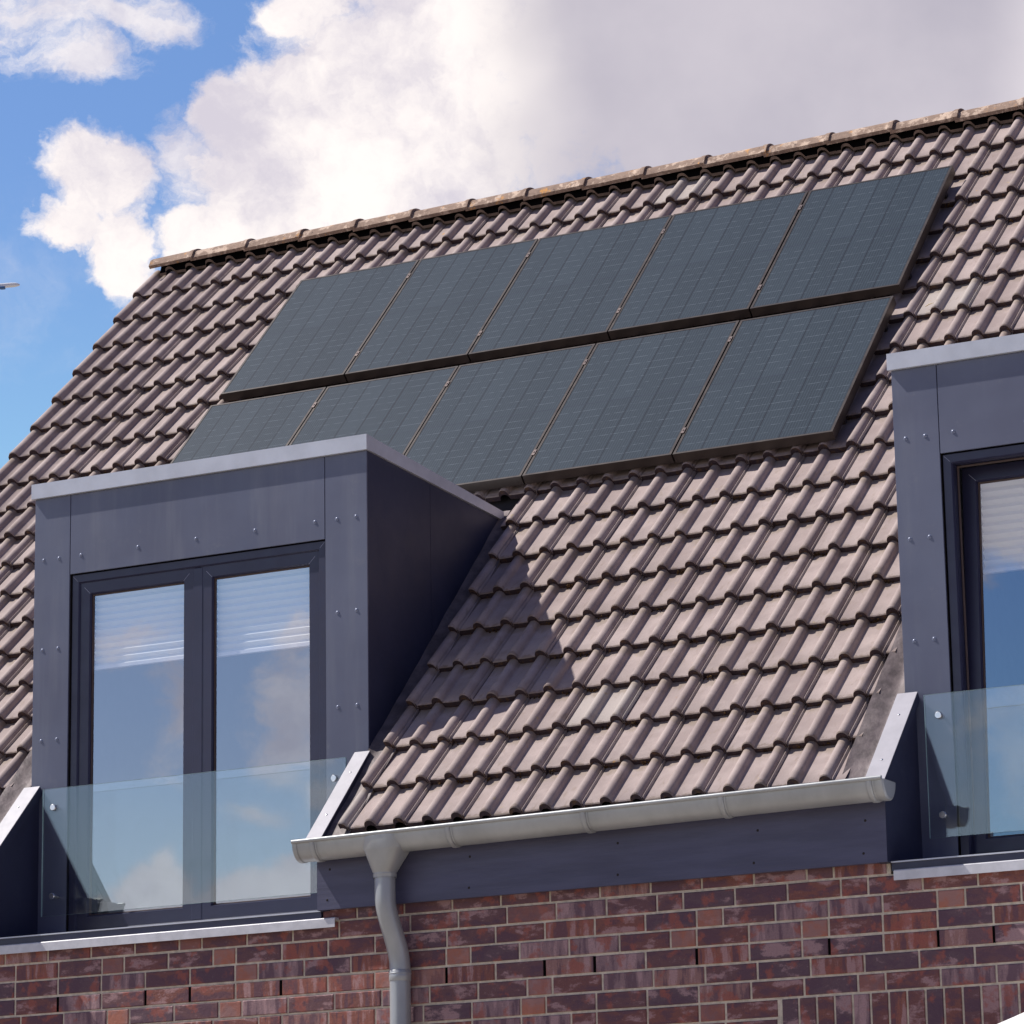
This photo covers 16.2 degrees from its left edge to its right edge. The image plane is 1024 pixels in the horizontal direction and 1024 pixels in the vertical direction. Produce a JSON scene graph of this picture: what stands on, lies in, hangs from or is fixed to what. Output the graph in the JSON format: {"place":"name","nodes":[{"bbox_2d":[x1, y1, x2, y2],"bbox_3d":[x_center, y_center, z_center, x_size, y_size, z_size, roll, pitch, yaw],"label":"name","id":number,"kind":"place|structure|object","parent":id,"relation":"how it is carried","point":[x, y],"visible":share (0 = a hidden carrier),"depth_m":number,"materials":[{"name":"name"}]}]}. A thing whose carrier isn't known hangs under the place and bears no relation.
{"place":"outdoors","nodes":[
{"label":"outdoors","id":0,"kind":"place"},
{"bbox_2d":[0,283,19,289],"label":"airliner","id":1,"kind":"object","parent":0,"point":[3,286],"visible":1,"depth_m":3062.63,"materials":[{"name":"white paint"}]},
{"bbox_2d":[0,97,1023,1023],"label":"brick house","id":2,"kind":"structure","parent":0,"point":[732,739],"depth_m":17.19,"materials":[{"name":"brick"}]},
{"bbox_2d":[94,584,183,670],"bbox_3d":[-1.842,0.544,17.935,0.563,0.439,0.024,-8,-15,27],"label":"pleated blind","id":3,"kind":"object","parent":2,"relation":"attached to","point":[140,627],"visible":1,"depth_m":17.93,"materials":[{"name":"white fabric"}]},
{"bbox_2d":[68,541,326,931],"bbox_3d":[-1.523,1.124,17.602,1.478,1.833,0.071,-8,-15,27],"label":"window","id":4,"kind":"structure","parent":2,"relation":"in","point":[200,577],"depth_m":17.63,"materials":[{"name":"plastic"}]},
{"bbox_2d":[170,387,325,463],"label":"solar panel","id":5,"kind":"object","parent":2,"relation":"attached to","point":[254,424],"visible":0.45,"depth_m":20.40,"materials":[{"name":"glass"}]},
{"bbox_2d":[217,568,309,657],"bbox_3d":[-1.205,0.460,17.613,0.563,0.449,0.024,-8,-15,27],"label":"pleated blind","id":6,"kind":"object","parent":2,"relation":"attached to","point":[264,612],"visible":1,"depth_m":17.61,"materials":[{"name":"white fabric"}]},
{"bbox_2d":[221,259,419,401],"bbox_3d":[-1.106,-1.075,21.222,0.834,0.969,0.945,-8,-15,27],"label":"solar panel","id":7,"kind":"object","parent":2,"relation":"attached to","point":[318,332],"visible":1,"depth_m":21.16,"materials":[{"name":"glass"}]},
{"bbox_2d":[289,366,458,454],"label":"solar panel","id":8,"kind":"object","parent":2,"relation":"attached to","point":[393,412],"visible":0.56,"depth_m":20.01,"materials":[{"name":"glass"}]},
{"bbox_2d":[345,238,537,381],"bbox_3d":[-0.385,-1.175,20.858,0.802,0.969,0.945,-8,-15,27],"label":"solar panel","id":9,"kind":"object","parent":2,"relation":"attached to","point":[441,309],"visible":0.98,"depth_m":20.79,"materials":[{"name":"glass"}]},
{"bbox_2d":[405,344,595,491],"bbox_3d":[-0.109,-0.481,19.396,0.856,0.982,0.958,-8,-15,27],"label":"solar panel","id":10,"kind":"object","parent":2,"relation":"attached to","point":[486,425],"visible":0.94,"depth_m":19.40,"materials":[{"name":"glass"}]},
{"bbox_2d":[468,215,672,361],"bbox_3d":[0.354,-1.277,20.485,0.874,0.969,0.945,-8,-15,27],"label":"solar panel","id":11,"kind":"object","parent":2,"relation":"attached to","point":[569,289],"visible":0.98,"depth_m":20.42,"materials":[{"name":"glass"}]},
{"bbox_2d":[522,320,739,483],"bbox_3d":[0.649,-0.587,19.013,0.864,0.982,0.958,-8,-15,27],"label":"solar panel","id":12,"kind":"object","parent":2,"relation":"attached to","point":[630,403],"visible":1,"depth_m":18.95,"materials":[{"name":"glass"}]},
{"bbox_2d":[608,191,808,338],"bbox_3d":[1.116,-1.384,20.100,0.854,0.969,0.945,-8,-15,27],"label":"solar panel","id":13,"kind":"object","parent":2,"relation":"attached to","point":[708,265],"visible":0.98,"depth_m":20.03,"materials":[{"name":"glass"}]},
{"bbox_2d":[673,296,895,462],"bbox_3d":[1.417,-0.693,18.626,0.876,0.982,0.958,-8,-15,27],"label":"solar panel","id":14,"kind":"object","parent":2,"relation":"attached to","point":[789,379],"visible":1,"depth_m":18.55,"materials":[{"name":"glass"}]},
{"bbox_2d":[750,165,954,316],"bbox_3d":[1.871,-1.488,19.719,0.859,0.969,0.945,-8,-15,27],"label":"solar panel","id":15,"kind":"object","parent":2,"relation":"attached to","point":[866,239],"visible":1,"depth_m":19.64,"materials":[{"name":"glass"}]},
{"bbox_2d":[942,444,1023,854],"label":"window","id":16,"kind":"structure","parent":2,"relation":"in","point":[966,600],"depth_m":15.87,"materials":[{"name":"plastic"}]},
{"bbox_2d":[981,479,1023,574],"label":"pleated blind","id":17,"kind":"object","parent":2,"relation":"attached to","point":[1002,503],"visible":1,"depth_m":16.05,"materials":[{"name":"white fabric"}]},
{"bbox_2d":[998,1012,1023,1023],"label":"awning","id":18,"kind":"object","parent":2,"relation":"attached to","point":[1018,1019],"visible":1,"depth_m":14.33,"materials":[{"name":"white fabric"}]},
{"bbox_2d":[0,0,1023,468],"label":"sky","id":19,"kind":"structure","parent":0,"point":[134,133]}
]}

